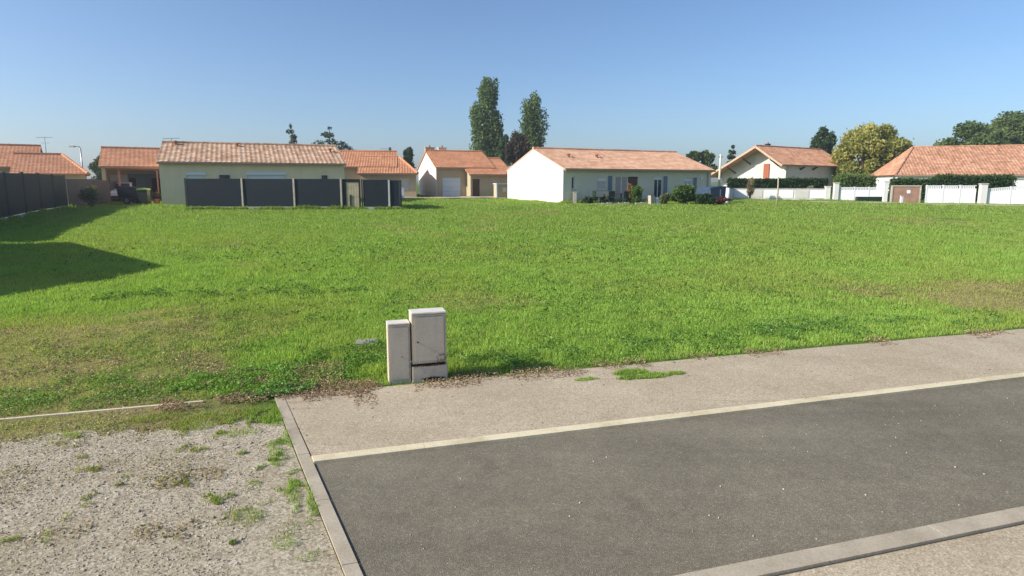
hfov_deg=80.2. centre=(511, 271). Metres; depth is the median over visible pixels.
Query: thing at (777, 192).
garden pole
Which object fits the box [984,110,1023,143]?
broadleaf tree
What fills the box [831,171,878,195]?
hedge
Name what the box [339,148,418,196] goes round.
orange roof house
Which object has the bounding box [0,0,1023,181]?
sky
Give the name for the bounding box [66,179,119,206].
plum fence
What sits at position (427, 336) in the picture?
utility cabinet
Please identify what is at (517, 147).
purple leaved tree
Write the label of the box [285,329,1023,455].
footpath
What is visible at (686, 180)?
window
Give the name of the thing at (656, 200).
planter box
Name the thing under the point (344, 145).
conifer tree
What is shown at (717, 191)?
parked car
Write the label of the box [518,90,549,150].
poplar tree
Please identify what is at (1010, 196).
white fence
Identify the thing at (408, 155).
broadleaf tree
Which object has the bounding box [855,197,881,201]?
planter
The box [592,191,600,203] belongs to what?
garden chair
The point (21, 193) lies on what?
boundary fence
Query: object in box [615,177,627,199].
patio door
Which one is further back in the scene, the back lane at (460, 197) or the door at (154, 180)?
the back lane at (460, 197)
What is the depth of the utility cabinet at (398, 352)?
7.55 m
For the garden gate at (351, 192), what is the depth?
35.64 m
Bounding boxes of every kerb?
[274,393,362,575]
[311,372,1023,463]
[674,506,1023,575]
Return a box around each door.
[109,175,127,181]
[129,178,136,186]
[152,178,160,199]
[246,172,286,178]
[442,178,460,195]
[473,179,479,195]
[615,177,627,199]
[627,177,636,200]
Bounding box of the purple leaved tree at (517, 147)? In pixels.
[504,130,530,165]
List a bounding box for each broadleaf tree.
[87,159,101,179]
[403,147,415,168]
[497,134,510,165]
[685,151,698,160]
[689,150,718,172]
[809,126,837,154]
[829,120,914,175]
[933,120,1019,145]
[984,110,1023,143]
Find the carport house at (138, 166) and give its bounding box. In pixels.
[98,146,160,201]
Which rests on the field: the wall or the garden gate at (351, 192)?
the wall
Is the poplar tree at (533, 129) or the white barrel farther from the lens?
the poplar tree at (533, 129)
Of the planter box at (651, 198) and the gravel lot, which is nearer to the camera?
the gravel lot
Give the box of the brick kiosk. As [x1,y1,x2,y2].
[888,185,921,202]
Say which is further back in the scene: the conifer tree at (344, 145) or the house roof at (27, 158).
the conifer tree at (344, 145)
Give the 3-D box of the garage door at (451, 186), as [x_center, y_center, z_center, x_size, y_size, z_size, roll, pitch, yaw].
[-5.722,-8.010,57.639,1.800,1.850,0.040,-3,9,-20]
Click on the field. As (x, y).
(210, 404)
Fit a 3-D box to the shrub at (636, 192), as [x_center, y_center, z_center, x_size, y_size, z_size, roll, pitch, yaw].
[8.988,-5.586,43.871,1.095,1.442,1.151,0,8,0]
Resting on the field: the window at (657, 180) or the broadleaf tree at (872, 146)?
the broadleaf tree at (872, 146)
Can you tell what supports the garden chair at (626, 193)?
on the field
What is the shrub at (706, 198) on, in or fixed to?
on the field
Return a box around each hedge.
[726,176,828,187]
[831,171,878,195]
[887,177,938,200]
[931,172,1017,201]
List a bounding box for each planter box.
[648,195,654,203]
[654,197,659,203]
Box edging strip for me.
[0,400,203,420]
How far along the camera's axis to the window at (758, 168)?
72.13 m
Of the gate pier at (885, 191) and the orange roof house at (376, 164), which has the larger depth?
the orange roof house at (376, 164)
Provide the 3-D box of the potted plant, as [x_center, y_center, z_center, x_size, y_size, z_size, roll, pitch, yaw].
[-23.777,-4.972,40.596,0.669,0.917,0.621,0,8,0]
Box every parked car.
[110,182,133,197]
[698,186,730,201]
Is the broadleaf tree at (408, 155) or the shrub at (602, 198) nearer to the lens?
the shrub at (602, 198)
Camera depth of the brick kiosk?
47.29 m
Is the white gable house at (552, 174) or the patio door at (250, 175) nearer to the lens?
the patio door at (250, 175)
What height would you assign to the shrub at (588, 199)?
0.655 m
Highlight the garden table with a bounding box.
[604,193,626,202]
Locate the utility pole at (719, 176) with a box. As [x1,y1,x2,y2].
[718,154,722,185]
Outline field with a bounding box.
[0,182,1023,575]
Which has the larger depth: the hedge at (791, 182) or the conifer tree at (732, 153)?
the conifer tree at (732, 153)
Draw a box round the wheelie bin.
[136,188,150,203]
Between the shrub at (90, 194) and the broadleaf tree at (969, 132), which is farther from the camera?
the broadleaf tree at (969, 132)
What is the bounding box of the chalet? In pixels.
[711,141,837,192]
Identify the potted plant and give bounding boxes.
[151,192,161,203]
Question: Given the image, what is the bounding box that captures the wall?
[733,188,825,199]
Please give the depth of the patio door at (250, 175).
42.00 m
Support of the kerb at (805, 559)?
on the field
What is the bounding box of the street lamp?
[69,145,82,166]
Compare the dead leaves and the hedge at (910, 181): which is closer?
the dead leaves
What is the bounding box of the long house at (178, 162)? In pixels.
[156,138,346,204]
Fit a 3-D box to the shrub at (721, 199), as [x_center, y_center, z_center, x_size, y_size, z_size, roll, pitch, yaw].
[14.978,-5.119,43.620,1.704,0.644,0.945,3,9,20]
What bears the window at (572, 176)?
in the white gable house at (552, 174)
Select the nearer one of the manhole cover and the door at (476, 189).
the manhole cover
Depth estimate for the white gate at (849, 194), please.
50.73 m
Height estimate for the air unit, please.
1.300 m
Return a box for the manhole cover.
[356,338,378,345]
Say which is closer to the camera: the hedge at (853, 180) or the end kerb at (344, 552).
the end kerb at (344, 552)
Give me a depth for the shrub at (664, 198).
42.98 m
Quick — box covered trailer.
[117,186,155,203]
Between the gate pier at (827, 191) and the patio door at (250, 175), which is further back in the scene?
the gate pier at (827, 191)
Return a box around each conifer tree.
[91,153,101,179]
[285,123,297,143]
[311,127,353,149]
[726,145,736,163]
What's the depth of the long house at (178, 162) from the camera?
42.16 m
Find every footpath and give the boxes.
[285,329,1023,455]
[781,525,1023,575]
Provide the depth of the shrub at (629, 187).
44.74 m
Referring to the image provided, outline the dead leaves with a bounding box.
[0,271,1023,549]
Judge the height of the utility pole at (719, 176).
4.050 m
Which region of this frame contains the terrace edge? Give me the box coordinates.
[596,202,648,204]
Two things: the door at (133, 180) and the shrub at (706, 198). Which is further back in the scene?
the door at (133, 180)
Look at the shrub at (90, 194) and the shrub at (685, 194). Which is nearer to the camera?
the shrub at (90, 194)
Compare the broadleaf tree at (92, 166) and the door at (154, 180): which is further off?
the broadleaf tree at (92, 166)
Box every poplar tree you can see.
[468,76,504,156]
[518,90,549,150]
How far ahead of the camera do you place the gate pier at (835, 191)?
51.01 m
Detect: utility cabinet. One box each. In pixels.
[386,319,410,383]
[408,307,447,382]
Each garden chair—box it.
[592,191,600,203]
[606,191,614,201]
[619,191,628,202]
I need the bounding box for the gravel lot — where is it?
[0,420,343,575]
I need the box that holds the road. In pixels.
[314,379,1023,575]
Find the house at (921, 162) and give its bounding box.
[871,144,1023,194]
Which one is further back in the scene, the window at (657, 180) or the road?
the window at (657, 180)
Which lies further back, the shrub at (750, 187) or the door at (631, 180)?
the shrub at (750, 187)
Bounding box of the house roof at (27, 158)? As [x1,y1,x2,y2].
[0,137,90,197]
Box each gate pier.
[824,186,831,199]
[832,183,838,199]
[882,181,889,201]
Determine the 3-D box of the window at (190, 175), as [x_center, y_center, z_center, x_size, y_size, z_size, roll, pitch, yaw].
[-20.939,-5.786,40.378,1.200,1.670,0.220,-4,9,-24]
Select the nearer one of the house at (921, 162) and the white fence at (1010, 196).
the white fence at (1010, 196)
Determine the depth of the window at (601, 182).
45.56 m
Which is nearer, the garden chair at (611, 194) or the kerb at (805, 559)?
the kerb at (805, 559)
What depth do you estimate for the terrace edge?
43.06 m
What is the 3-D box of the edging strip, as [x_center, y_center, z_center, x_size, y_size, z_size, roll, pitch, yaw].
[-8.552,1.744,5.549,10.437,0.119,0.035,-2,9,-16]
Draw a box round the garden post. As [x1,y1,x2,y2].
[573,192,576,202]
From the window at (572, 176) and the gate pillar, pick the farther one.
the gate pillar
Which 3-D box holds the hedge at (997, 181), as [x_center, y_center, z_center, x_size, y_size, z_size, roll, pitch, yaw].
[37.194,-6.756,49.156,5.864,2.568,2.017,2,9,13]
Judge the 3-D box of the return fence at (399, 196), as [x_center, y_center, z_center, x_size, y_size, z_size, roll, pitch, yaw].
[-7.572,-4.795,38.280,0.114,2.122,4.553,-4,9,-25]
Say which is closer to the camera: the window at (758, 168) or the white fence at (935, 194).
the white fence at (935, 194)
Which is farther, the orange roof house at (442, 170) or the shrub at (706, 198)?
the orange roof house at (442, 170)
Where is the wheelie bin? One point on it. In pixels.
(143, 195)
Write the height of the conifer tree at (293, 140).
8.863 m
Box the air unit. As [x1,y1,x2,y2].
[493,183,507,197]
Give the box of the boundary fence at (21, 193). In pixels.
[0,172,67,220]
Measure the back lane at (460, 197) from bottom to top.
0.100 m
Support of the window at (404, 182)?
in the orange roof house at (376, 164)
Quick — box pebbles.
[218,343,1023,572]
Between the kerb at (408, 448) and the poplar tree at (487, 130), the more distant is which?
the poplar tree at (487, 130)
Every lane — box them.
[361,196,507,197]
[798,201,1017,205]
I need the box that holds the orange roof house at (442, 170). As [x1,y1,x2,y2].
[417,145,508,195]
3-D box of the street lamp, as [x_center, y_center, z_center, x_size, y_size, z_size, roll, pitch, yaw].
[-42.281,-9.778,59.206,1.138,4.980,0.260,0,8,0]
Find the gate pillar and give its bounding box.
[977,183,988,203]
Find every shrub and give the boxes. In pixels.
[78,185,100,206]
[582,196,597,203]
[601,196,615,202]
[627,183,632,201]
[631,185,643,202]
[659,192,669,203]
[670,184,696,203]
[693,193,717,204]
[714,196,732,203]
[746,176,754,197]
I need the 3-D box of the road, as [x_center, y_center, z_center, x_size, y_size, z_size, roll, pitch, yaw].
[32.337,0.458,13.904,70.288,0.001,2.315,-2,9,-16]
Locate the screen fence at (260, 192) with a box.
[184,178,400,209]
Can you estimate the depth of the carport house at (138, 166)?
46.14 m
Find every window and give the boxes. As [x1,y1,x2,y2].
[186,172,205,178]
[400,179,409,188]
[571,176,575,189]
[597,178,606,190]
[654,177,661,196]
[684,178,691,185]
[755,165,763,177]
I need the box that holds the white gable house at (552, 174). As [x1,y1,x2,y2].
[506,147,715,202]
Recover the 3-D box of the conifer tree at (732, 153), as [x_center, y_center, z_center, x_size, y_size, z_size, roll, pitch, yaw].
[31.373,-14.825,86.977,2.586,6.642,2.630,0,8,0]
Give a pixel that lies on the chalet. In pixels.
(767, 160)
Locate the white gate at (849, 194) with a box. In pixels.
[839,187,882,199]
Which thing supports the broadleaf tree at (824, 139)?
on the field
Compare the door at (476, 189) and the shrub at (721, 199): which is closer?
the shrub at (721, 199)
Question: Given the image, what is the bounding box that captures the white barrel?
[725,187,729,202]
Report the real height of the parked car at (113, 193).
1.418 m
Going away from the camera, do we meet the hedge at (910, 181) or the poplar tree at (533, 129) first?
the hedge at (910, 181)
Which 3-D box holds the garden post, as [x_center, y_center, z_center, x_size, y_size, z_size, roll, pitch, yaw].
[4.550,-5.270,44.054,0.300,1.070,0.240,0,8,0]
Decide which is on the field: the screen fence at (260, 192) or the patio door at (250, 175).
the screen fence at (260, 192)
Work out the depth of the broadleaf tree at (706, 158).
87.47 m
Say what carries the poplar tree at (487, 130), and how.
on the field
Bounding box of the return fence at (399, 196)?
[383,179,401,206]
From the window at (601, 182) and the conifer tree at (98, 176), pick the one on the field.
the conifer tree at (98, 176)
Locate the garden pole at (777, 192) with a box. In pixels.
[776,178,778,204]
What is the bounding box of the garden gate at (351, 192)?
[342,179,360,206]
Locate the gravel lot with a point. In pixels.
(272, 561)
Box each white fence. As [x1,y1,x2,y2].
[924,185,976,202]
[986,186,1023,203]
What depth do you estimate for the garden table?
44.07 m
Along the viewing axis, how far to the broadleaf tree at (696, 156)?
82.03 m
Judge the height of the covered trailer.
1.216 m
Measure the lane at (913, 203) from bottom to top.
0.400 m
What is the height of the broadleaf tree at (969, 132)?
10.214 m
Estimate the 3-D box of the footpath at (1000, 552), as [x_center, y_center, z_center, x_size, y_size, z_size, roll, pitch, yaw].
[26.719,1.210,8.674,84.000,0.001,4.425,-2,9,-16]
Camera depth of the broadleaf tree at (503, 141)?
90.53 m

